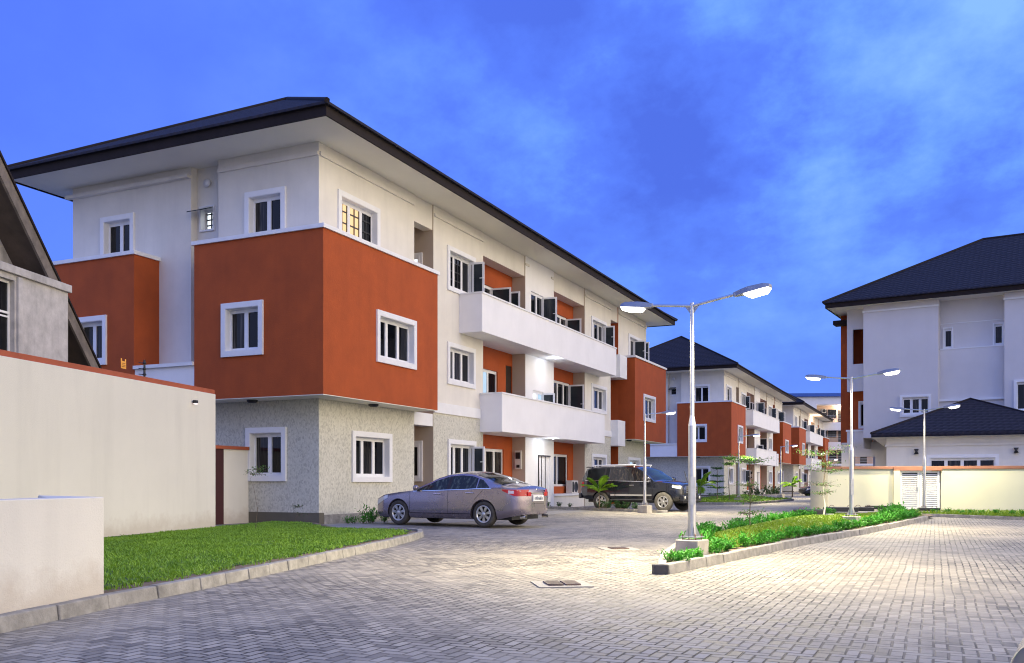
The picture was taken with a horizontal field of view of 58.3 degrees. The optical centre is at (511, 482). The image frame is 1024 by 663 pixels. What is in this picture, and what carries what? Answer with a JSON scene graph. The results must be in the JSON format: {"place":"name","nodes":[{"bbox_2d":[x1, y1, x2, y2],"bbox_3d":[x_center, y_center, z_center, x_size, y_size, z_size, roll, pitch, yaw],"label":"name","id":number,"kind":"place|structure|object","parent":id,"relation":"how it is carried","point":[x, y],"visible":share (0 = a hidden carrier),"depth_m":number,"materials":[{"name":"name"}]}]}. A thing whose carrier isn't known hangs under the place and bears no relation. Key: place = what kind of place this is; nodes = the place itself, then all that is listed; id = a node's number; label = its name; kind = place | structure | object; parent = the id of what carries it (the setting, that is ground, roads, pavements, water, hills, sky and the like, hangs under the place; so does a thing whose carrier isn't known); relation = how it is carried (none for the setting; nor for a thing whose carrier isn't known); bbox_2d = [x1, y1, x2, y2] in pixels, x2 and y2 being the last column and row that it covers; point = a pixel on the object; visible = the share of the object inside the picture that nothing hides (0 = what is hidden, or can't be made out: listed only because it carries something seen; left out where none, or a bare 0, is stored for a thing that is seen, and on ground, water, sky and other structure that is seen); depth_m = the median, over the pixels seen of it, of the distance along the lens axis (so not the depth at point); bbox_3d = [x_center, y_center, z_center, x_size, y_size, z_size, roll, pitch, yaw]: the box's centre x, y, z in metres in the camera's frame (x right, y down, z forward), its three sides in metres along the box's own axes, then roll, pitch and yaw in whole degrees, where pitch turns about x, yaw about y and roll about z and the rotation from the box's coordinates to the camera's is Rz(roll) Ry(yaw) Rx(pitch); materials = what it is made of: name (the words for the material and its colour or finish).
{"place":"outdoors","nodes":[
{"label":"outdoors","id":0,"kind":"place"},
{"bbox_2d":[0,150,101,368],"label":"old house","id":1,"kind":"structure","parent":0,"point":[39,317],"depth_m":17.59,"materials":[{"name":"concrete"}]},
{"bbox_2d":[0,278,9,350],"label":"window","id":2,"kind":"structure","parent":1,"relation":"in","point":[4,284],"depth_m":16.74,"materials":[{"name":"white glass"}]},
{"bbox_2d":[104,520,415,592],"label":"lawn","id":3,"kind":"structure","parent":0,"point":[109,584],"depth_m":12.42,"materials":[{"name":"green plant"}]},
{"bbox_2d":[246,465,269,518],"bbox_3d":[-5.702,0.338,20.633,0.546,1.465,0.670,0,0,27],"label":"sapling tree","id":4,"kind":"object","parent":3,"relation":"on","point":[257,469],"visible":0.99,"depth_m":20.56,"materials":[{"name":"green plant"}]},
{"bbox_2d":[331,510,594,527],"bbox_3d":[-0.789,1.166,31.290,2.397,0.001,18.988,0,0,25],"label":"building apron","id":5,"kind":"object","parent":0,"point":[392,524],"visible":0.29,"depth_m":25.98,"materials":[{"name":"concrete"}]},
{"bbox_2d":[354,503,379,522],"bbox_3d":[-4.091,0.874,26.143,0.726,0.602,0.561,0,0,-41],"label":"weed plant","id":6,"kind":"object","parent":5,"relation":"on","point":[372,511],"visible":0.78,"depth_m":26.18,"materials":[{"name":"green plant"}]},
{"bbox_2d":[0,492,1023,662],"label":"paved road","id":7,"kind":"structure","parent":0,"point":[940,590],"depth_m":8.72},
{"bbox_2d":[0,349,214,536],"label":"boundary wall","id":8,"kind":"structure","parent":7,"relation":"on","point":[137,452],"depth_m":18.05,"materials":[{"name":"paint"}]},
{"bbox_2d":[0,528,423,632],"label":"kerb","id":9,"kind":"structure","parent":7,"relation":"on","point":[23,618],"depth_m":9.45,"materials":[{"name":"grey concrete"}]},
{"bbox_2d":[0,495,103,613],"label":"wall","id":10,"kind":"structure","parent":9,"relation":"on","point":[51,549],"depth_m":7.88,"materials":[{"name":"paint"}]},
{"bbox_2d":[215,445,248,524],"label":"garden wall","id":11,"kind":"structure","parent":7,"relation":"on","point":[231,489],"depth_m":25.87,"materials":[{"name":"paint"}]},
{"bbox_2d":[7,97,677,523],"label":"apartment block","id":12,"kind":"structure","parent":7,"relation":"on","point":[341,313],"depth_m":27.84,"materials":[{"name":"white paint"}]},
{"bbox_2d":[78,315,106,364],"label":"window","id":13,"kind":"structure","parent":12,"relation":"in","point":[95,327],"depth_m":28.07,"materials":[{"name":"white glass"}]},
{"bbox_2d":[100,212,134,254],"bbox_3d":[-12.356,-7.625,28.910,1.430,1.510,0.260,0,0,25],"label":"window","id":14,"kind":"structure","parent":12,"relation":"in","point":[117,232],"depth_m":29.00,"materials":[{"name":"white glass"}]},
{"bbox_2d":[199,205,214,232],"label":"window","id":15,"kind":"structure","parent":12,"relation":"in","point":[206,216],"depth_m":27.77,"materials":[{"name":"white plastic"}]},
{"bbox_2d":[221,300,263,357],"bbox_3d":[-7.458,-4.260,25.583,1.470,1.500,0.260,0,0,25],"label":"window","id":16,"kind":"structure","parent":12,"relation":"in","point":[242,323],"depth_m":25.65,"materials":[{"name":"white glass"}]},
{"bbox_2d":[244,186,285,233],"bbox_3d":[-7.021,-7.620,26.340,1.450,1.500,0.260,0,0,25],"label":"window","id":17,"kind":"structure","parent":12,"relation":"in","point":[265,209],"depth_m":26.43,"materials":[{"name":"white glass"}]},
{"bbox_2d":[245,427,286,480],"bbox_3d":[-6.999,-0.800,26.330,1.440,1.540,0.260,0,0,25],"label":"window","id":18,"kind":"structure","parent":12,"relation":"in","point":[267,446],"depth_m":26.39,"materials":[{"name":"white glass"}]},
{"bbox_2d":[337,189,380,246],"bbox_3d":[-4.614,-7.635,27.301,0.260,1.530,2.160,0,0,25],"label":"window","id":19,"kind":"structure","parent":12,"relation":"in","point":[357,217],"depth_m":27.49,"materials":[{"name":"white"}]},
{"bbox_2d":[351,430,392,481],"bbox_3d":[-4.322,-0.765,27.931,0.260,1.510,2.150,0,0,25],"label":"window","id":20,"kind":"structure","parent":12,"relation":"in","point":[371,452],"depth_m":28.12,"materials":[{"name":"white glass"}]},
{"bbox_2d":[376,309,416,369],"bbox_3d":[-3.550,-4.270,27.718,0.260,1.520,2.230,0,0,25],"label":"window","id":21,"kind":"structure","parent":12,"relation":"in","point":[396,336],"depth_m":27.89,"materials":[{"name":"white glass"}]},
{"bbox_2d":[414,441,422,480],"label":"window","id":22,"kind":"structure","parent":12,"relation":"in","point":[418,445],"depth_m":31.48,"materials":[{"name":"white glass"}]},
{"bbox_2d":[414,252,422,263],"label":"window","id":23,"kind":"structure","parent":12,"relation":"in","point":[418,257],"depth_m":31.48,"materials":[{"name":"white plastic"}]},
{"bbox_2d":[447,341,475,388],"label":"window","id":24,"kind":"structure","parent":12,"relation":"in","point":[461,360],"depth_m":33.43,"materials":[{"name":"clear glass"}]},
{"bbox_2d":[447,245,483,293],"bbox_3d":[-1.724,-7.545,33.104,0.650,1.570,2.140,0,0,25],"label":"window","id":25,"kind":"structure","parent":12,"relation":"in","point":[464,274],"depth_m":33.55,"materials":[{"name":"white glass"}]},
{"bbox_2d":[447,439,484,475],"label":"window","id":26,"kind":"structure","parent":12,"relation":"in","point":[462,455],"depth_m":33.69,"materials":[{"name":"white glass"}]},
{"bbox_2d":[483,369,495,392],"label":"window","id":27,"kind":"structure","parent":12,"relation":"in","point":[489,377],"depth_m":36.84,"materials":[{"name":"white glass"}]},
{"bbox_2d":[485,448,501,473],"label":"window","id":28,"kind":"structure","parent":12,"relation":"in","point":[493,457],"depth_m":37.09,"materials":[{"name":"black glass"}]},
{"bbox_2d":[484,285,519,306],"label":"window","id":29,"kind":"structure","parent":12,"relation":"in","point":[505,293],"depth_m":36.75,"materials":[{"name":"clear glass"}]},
{"bbox_2d":[506,366,510,393],"bbox_3d":[-0.197,-3.590,38.324,0.050,2.520,0.620,0,0,25],"label":"door","id":30,"kind":"structure","parent":12,"relation":"in","point":[508,369],"depth_m":38.38,"materials":[{"name":"wood"}]},
{"bbox_2d":[533,390,554,402],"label":"window","id":31,"kind":"structure","parent":12,"relation":"in","point":[550,397],"depth_m":39.98,"materials":[{"name":"white"}]},
{"bbox_2d":[531,292,556,321],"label":"window","id":32,"kind":"structure","parent":12,"relation":"in","point":[545,307],"depth_m":39.95,"materials":[{"name":"black glass"}]},
{"bbox_2d":[538,455,550,505],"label":"entrance door","id":33,"kind":"structure","parent":12,"relation":"in","point":[543,462],"depth_m":40.26,"materials":[{"name":"white paint"}]},
{"bbox_2d":[554,454,566,485],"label":"window","id":34,"kind":"structure","parent":12,"relation":"in","point":[560,461],"depth_m":43.83,"materials":[{"name":"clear glass"}]},
{"bbox_2d":[554,380,583,408],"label":"window","id":35,"kind":"structure","parent":12,"relation":"in","point":[565,394],"depth_m":44.53,"materials":[{"name":"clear glass"}]},
{"bbox_2d":[557,314,580,331],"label":"window","id":36,"kind":"structure","parent":12,"relation":"in","point":[575,324],"depth_m":44.20,"materials":[{"name":"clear glass"}]},
{"bbox_2d":[566,480,577,492],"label":"air conditioner","id":37,"kind":"object","parent":12,"relation":"on","point":[571,486],"visible":0.92,"depth_m":43.88,"materials":[{"name":"white metal"}]},
{"bbox_2d":[591,383,606,413],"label":"window","id":38,"kind":"structure","parent":12,"relation":"in","point":[598,393],"depth_m":47.06,"materials":[{"name":"clear glass"}]},
{"bbox_2d":[591,454,606,466],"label":"window","id":39,"kind":"structure","parent":12,"relation":"in","point":[596,459],"depth_m":46.96,"materials":[{"name":"white glass"}]},
{"bbox_2d":[591,316,614,346],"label":"window","id":40,"kind":"structure","parent":12,"relation":"in","point":[600,331],"depth_m":47.45,"materials":[{"name":"white glass"}]},
{"bbox_2d":[628,457,640,464],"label":"window","id":41,"kind":"structure","parent":12,"relation":"in","point":[631,460],"depth_m":52.45,"materials":[{"name":"white glass"}]},
{"bbox_2d":[628,333,648,359],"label":"window","id":42,"kind":"structure","parent":12,"relation":"in","point":[639,347],"depth_m":52.51,"materials":[{"name":"white glass"}]},
{"bbox_2d":[643,394,655,422],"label":"window","id":43,"kind":"structure","parent":12,"relation":"in","point":[649,402],"depth_m":52.56,"materials":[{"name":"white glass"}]},
{"bbox_2d":[378,471,547,526],"bbox_3d":[-1.395,0.424,24.921,4.926,1.451,2.112,0,0,32],"label":"sedan","id":44,"kind":"object","parent":7,"relation":"on","point":[484,499],"visible":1,"depth_m":23.85,"materials":[{"name":"silver metal"}]},
{"bbox_2d":[530,580,593,587],"bbox_3d":[0.567,1.164,10.489,0.620,0.044,0.620,0,0,-8],"label":"manhole cover","id":45,"kind":"object","parent":7,"relation":"on","point":[564,584],"visible":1,"depth_m":10.36,"materials":[{"name":"concrete"}]},
{"bbox_2d":[548,506,667,512],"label":"kerb","id":46,"kind":"structure","parent":7,"relation":"on","point":[609,509],"depth_m":37.51,"materials":[{"name":"grey concrete"}]},
{"bbox_2d":[597,547,639,550],"bbox_3d":[1.864,1.164,16.079,0.620,0.044,0.620,0,0,-8],"label":"drain grate","id":47,"kind":"object","parent":7,"relation":"on","point":[615,548],"visible":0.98,"depth_m":15.91,"materials":[{"name":"concrete"}]},
{"bbox_2d":[579,464,700,510],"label":"four wheel drive","id":48,"kind":"structure","parent":7,"relation":"on","point":[664,491],"depth_m":37.53,"materials":[{"name":"blue paint"}]},
{"bbox_2d":[587,468,604,479],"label":"rear quarter window","id":49,"kind":"structure","parent":48,"relation":"in","point":[595,474],"depth_m":38.47,"materials":[{"name":"black glass"}]},
{"bbox_2d":[609,468,628,480],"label":"side window","id":50,"kind":"structure","parent":48,"relation":"in","point":[617,474],"depth_m":37.81,"materials":[{"name":"black glass"}]},
{"bbox_2d":[630,469,646,480],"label":"side window","id":51,"kind":"structure","parent":48,"relation":"in","point":[636,475],"depth_m":37.32,"materials":[{"name":"black glass"}]},
{"bbox_2d":[638,410,675,512],"bbox_3d":[5.460,-0.749,34.616,1.415,3.919,0.507,0,0,17],"label":"street lamp","id":52,"kind":"object","parent":7,"relation":"on","point":[645,508],"visible":0.95,"depth_m":34.70,"materials":[{"name":"grey metal"}]},
{"bbox_2d":[652,564,668,574],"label":"kerb","id":53,"kind":"structure","parent":7,"relation":"on","point":[660,569],"depth_m":11.64,"materials":[{"name":"concrete"}]},
{"bbox_2d":[657,527,727,563],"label":"kerb","id":54,"kind":"structure","parent":7,"relation":"on","point":[661,560],"depth_m":13.23,"materials":[{"name":"white concrete"}]},
{"bbox_2d":[646,336,796,495],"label":"apartment block","id":55,"kind":"structure","parent":7,"relation":"on","point":[733,400],"depth_m":77.74,"materials":[{"name":"white paint"}]},
{"bbox_2d":[696,424,706,441],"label":"window","id":56,"kind":"structure","parent":55,"relation":"in","point":[701,429],"depth_m":75.84,"materials":[{"name":"white glass"}]},
{"bbox_2d":[694,384,709,401],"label":"window","id":57,"kind":"structure","parent":55,"relation":"in","point":[701,392],"depth_m":76.71,"materials":[{"name":"white glass"}]},
{"bbox_2d":[696,466,709,483],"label":"window","id":58,"kind":"structure","parent":55,"relation":"in","point":[700,470],"depth_m":76.71,"materials":[{"name":"white glass"}]},
{"bbox_2d":[726,384,731,399],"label":"window","id":59,"kind":"structure","parent":55,"relation":"in","point":[728,388],"depth_m":78.38,"materials":[{"name":"white glass"}]},
{"bbox_2d":[728,467,733,484],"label":"window","id":60,"kind":"structure","parent":55,"relation":"in","point":[730,477],"depth_m":79.05,"materials":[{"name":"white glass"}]},
{"bbox_2d":[737,425,742,443],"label":"window","id":61,"kind":"structure","parent":55,"relation":"in","point":[739,428],"depth_m":78.71,"materials":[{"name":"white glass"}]},
{"bbox_2d":[741,468,748,483],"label":"window","id":62,"kind":"structure","parent":55,"relation":"in","point":[744,473],"depth_m":84.27,"materials":[{"name":"white glass"}]},
{"bbox_2d":[741,392,749,408],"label":"window","id":63,"kind":"structure","parent":55,"relation":"in","point":[745,400],"depth_m":84.21,"materials":[{"name":"white glass"}]},
{"bbox_2d":[756,402,764,413],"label":"window","id":64,"kind":"structure","parent":55,"relation":"in","point":[760,406],"depth_m":90.32,"materials":[{"name":"black glass"}]},
{"bbox_2d":[768,405,776,418],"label":"window","id":65,"kind":"structure","parent":55,"relation":"in","point":[772,412],"depth_m":97.80,"materials":[{"name":"white glass"}]},
{"bbox_2d":[777,409,785,421],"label":"window","id":66,"kind":"structure","parent":55,"relation":"in","point":[781,416],"depth_m":102.85,"materials":[{"name":"glass"}]},
{"bbox_2d":[696,498,793,504],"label":"kerb","id":67,"kind":"structure","parent":7,"relation":"on","point":[730,503],"depth_m":48.05,"materials":[{"name":"grey concrete"}]},
{"bbox_2d":[777,445,797,497],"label":"street lamp","id":68,"kind":"object","parent":7,"relation":"on","point":[780,494],"visible":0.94,"depth_m":66.26,"materials":[{"name":"grey metal"}]},
{"bbox_2d":[780,476,801,496],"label":"palm plant","id":69,"kind":"object","parent":7,"relation":"on","point":[795,481],"visible":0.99,"depth_m":65.45,"materials":[{"name":"green plant"}]},
{"bbox_2d":[666,516,928,573],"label":"kerb","id":70,"kind":"structure","parent":7,"relation":"on","point":[704,561],"depth_m":15.34,"materials":[{"name":"grey concrete"}]},
{"bbox_2d":[798,486,809,495],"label":"sedan","id":71,"kind":"object","parent":7,"relation":"on","point":[805,490],"visible":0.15,"depth_m":79.80,"materials":[{"name":"black paint"}]},
{"bbox_2d":[782,392,833,491],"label":"apartment block","id":72,"kind":"structure","parent":7,"relation":"on","point":[806,421],"depth_m":116.69,"materials":[{"name":"white paint"}]},
{"bbox_2d":[789,393,872,469],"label":"flats","id":73,"kind":"structure","parent":7,"relation":"on","point":[830,403],"depth_m":139.82,"materials":[{"name":"white paint"}]},
{"bbox_2d":[810,466,1023,510],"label":"gate wall","id":74,"kind":"structure","parent":7,"relation":"on","point":[985,488],"depth_m":33.74,"materials":[{"name":"beige paint"}]},
{"bbox_2d":[900,471,939,509],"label":"louvred gate","id":75,"kind":"structure","parent":74,"relation":"attached to","point":[911,489],"depth_m":33.96,"materials":[{"name":"metal"}]},
{"bbox_2d":[822,233,1023,466],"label":"white house","id":76,"kind":"structure","parent":7,"relation":"on","point":[944,329],"depth_m":48.02,"materials":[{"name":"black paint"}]},
{"bbox_2d":[858,401,862,428],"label":"window","id":77,"kind":"structure","parent":76,"relation":"in","point":[860,403],"depth_m":50.94,"materials":[{"name":"white glass"}]},
{"bbox_2d":[900,394,930,416],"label":"window","id":78,"kind":"structure","parent":76,"relation":"in","point":[919,401],"depth_m":48.08,"materials":[{"name":"white glass"}]},
{"bbox_2d":[943,327,952,348],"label":"window","id":79,"kind":"structure","parent":76,"relation":"in","point":[947,331],"depth_m":47.95,"materials":[{"name":"white glass"}]},
{"bbox_2d":[993,322,1003,344],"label":"window","id":80,"kind":"structure","parent":76,"relation":"in","point":[998,328],"depth_m":46.71,"materials":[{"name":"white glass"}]},
{"bbox_2d":[1014,379,1023,410],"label":"window","id":81,"kind":"structure","parent":76,"relation":"in","point":[1018,384],"depth_m":45.53,"materials":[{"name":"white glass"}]},
{"bbox_2d":[870,398,1023,465],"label":"garage","id":82,"kind":"structure","parent":7,"relation":"on","point":[971,432],"depth_m":39.51,"materials":[{"name":"white paint"}]},
{"bbox_2d":[926,454,998,465],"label":"window","id":83,"kind":"structure","parent":82,"relation":"in","point":[946,459],"depth_m":39.08,"materials":[{"name":"white glass"}]},
{"bbox_2d":[928,514,1023,519],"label":"kerb","id":84,"kind":"structure","parent":7,"relation":"on","point":[977,517],"depth_m":29.64,"materials":[{"name":"grey concrete"}]},
{"bbox_2d":[0,0,1023,392],"label":"sky","id":85,"kind":"structure","parent":0,"point":[684,151],"materials":[{"name":"blue"}]},
{"bbox_2d":[700,494,791,501],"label":"grass","id":86,"kind":"structure","parent":0,"point":[721,498],"depth_m":56.06,"materials":[{"name":"green plant"}]},
{"bbox_2d":[667,514,932,562],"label":"island soil","id":87,"kind":"structure","parent":0,"point":[737,548],"depth_m":18.21,"materials":[{"name":"brown soil"}]},
{"bbox_2d":[657,548,682,561],"bbox_3d":[2.150,0.987,12.382,0.368,0.221,0.230,0,0,-20],"label":"hedge plant","id":88,"kind":"object","parent":87,"relation":"on","point":[671,555],"visible":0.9,"depth_m":12.38,"materials":[{"name":"green plant"}]},
{"bbox_2d":[673,551,694,560],"bbox_3d":[2.285,1.001,12.266,0.331,0.188,0.216,0,0,32],"label":"hedge plant","id":89,"kind":"object","parent":87,"relation":"on","point":[679,557],"visible":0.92,"depth_m":12.26,"materials":[{"name":"green plant"}]},
{"bbox_2d":[620,283,771,554],"bbox_3d":[2.610,-0.772,13.300,2.366,3.925,0.360,0,0,38],"label":"street lamp","id":90,"kind":"object","parent":87,"relation":"on","point":[750,291],"visible":0.94,"depth_m":13.26,"materials":[{"name":"grey metal"}]},
{"bbox_2d":[709,537,730,553],"bbox_3d":[3.031,0.963,13.790,0.486,0.279,0.306,0,0,-10],"label":"hedge plant","id":91,"kind":"object","parent":87,"relation":"on","point":[718,548],"visible":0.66,"depth_m":13.75,"materials":[{"name":"green plant"}]},
{"bbox_2d":[733,532,753,546],"bbox_3d":[3.860,0.959,15.249,0.259,0.272,0.366,0,0,-20],"label":"hedge plant","id":92,"kind":"object","parent":87,"relation":"on","point":[744,540],"visible":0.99,"depth_m":15.22,"materials":[{"name":"green plant"}]},
{"bbox_2d":[782,524,795,538],"bbox_3d":[5.290,0.931,17.557,0.320,0.304,0.208,0,0,-26],"label":"hedge plant","id":93,"kind":"object","parent":87,"relation":"on","point":[788,533],"visible":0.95,"depth_m":17.53,"materials":[{"name":"green plant"}]},
{"bbox_2d":[805,368,899,520],"bbox_3d":[8.690,-0.822,23.500,2.366,4.025,0.360,0,0,38],"label":"street lamp","id":94,"kind":"object","parent":87,"relation":"on","point":[887,372],"visible":0.93,"depth_m":23.46,"materials":[{"name":"grey metal"}]},
{"bbox_2d":[708,510,923,551],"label":"island lawn","id":95,"kind":"structure","parent":0,"point":[779,529],"depth_m":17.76,"materials":[{"name":"green plant"}]},
{"bbox_2d":[720,453,775,524],"bbox_3d":[4.952,0.180,19.191,1.262,1.581,1.105,0,0,0],"label":"sapling tree","id":96,"kind":"object","parent":95,"relation":"on","point":[750,462],"visible":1,"depth_m":19.18,"materials":[{"name":"green plant"}]},
{"bbox_2d":[793,507,833,514],"bbox_3d":[9.425,0.928,29.087,1.470,0.293,1.200,0,0,20],"label":"tank cover","id":97,"kind":"object","parent":95,"relation":"on","point":[820,511],"visible":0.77,"depth_m":28.67,"materials":[{"name":"grey concrete"}]},
{"bbox_2d":[793,444,849,514],"bbox_3d":[8.631,-0.061,25.343,1.889,2.029,1.660,0,0,19],"label":"sapling tree","id":98,"kind":"object","parent":95,"relation":"on","point":[822,471],"visible":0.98,"depth_m":25.36,"materials":[{"name":"green plant"}]},
{"bbox_2d":[823,505,867,512],"bbox_3d":[11.345,0.928,31.695,1.725,0.293,1.200,0,0,20],"label":"tank cover","id":99,"kind":"object","parent":95,"relation":"on","point":[843,509],"visible":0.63,"depth_m":31.31,"materials":[{"name":"grey concrete"}]},
{"bbox_2d":[1010,638,1023,662],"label":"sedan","id":100,"kind":"object","parent":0,"point":[1018,656],"visible":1,"depth_m":3.94,"materials":[{"name":"grey metal"}]},
{"label":"strip soil","id":101,"kind":"structure","parent":0,"visible":0},
{"bbox_2d":[580,475,616,508],"bbox_3d":[3.542,0.393,37.584,1.284,1.356,1.381,0,0,-25],"label":"palm plant","id":102,"kind":"object","parent":101,"relation":"on","point":[594,486],"visible":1,"depth_m":37.38,"materials":[{"name":"green plant"}]},
{"label":"far lawn","id":103,"kind":"structure","parent":0,"visible":0},
{"bbox_2d":[696,471,716,501],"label":"palm plant","id":104,"kind":"object","parent":103,"relation":"on","point":[701,482],"visible":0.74,"depth_m":48.58,"materials":[{"name":"green plant"}]},
{"bbox_2d":[707,466,728,498],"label":"tiered conifer","id":105,"kind":"object","parent":103,"relation":"on","point":[717,481],"visible":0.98,"depth_m":54.93,"materials":[{"name":"green plant"}]},
{"bbox_2d":[734,434,759,500],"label":"street lamp","id":106,"kind":"object","parent":103,"relation":"on","point":[736,498],"visible":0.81,"depth_m":51.35,"materials":[{"name":"grey metal"}]},
{"label":"verge lawn","id":107,"kind":"structure","parent":0,"visible":0},
{"bbox_2d":[890,404,959,507],"bbox_3d":[14.820,-0.867,33.000,2.366,3.795,0.260,0,0,38],"label":"street lamp","id":108,"kind":"object","parent":107,"relation":"on","point":[950,406],"visible":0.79,"depth_m":32.97,"materials":[{"name":"metal"}]},
{"bbox_2d":[905,508,1023,515],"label":"verge grass","id":109,"kind":"structure","parent":107,"relation":"on","point":[1001,513],"depth_m":30.87,"materials":[{"name":"green plant"}]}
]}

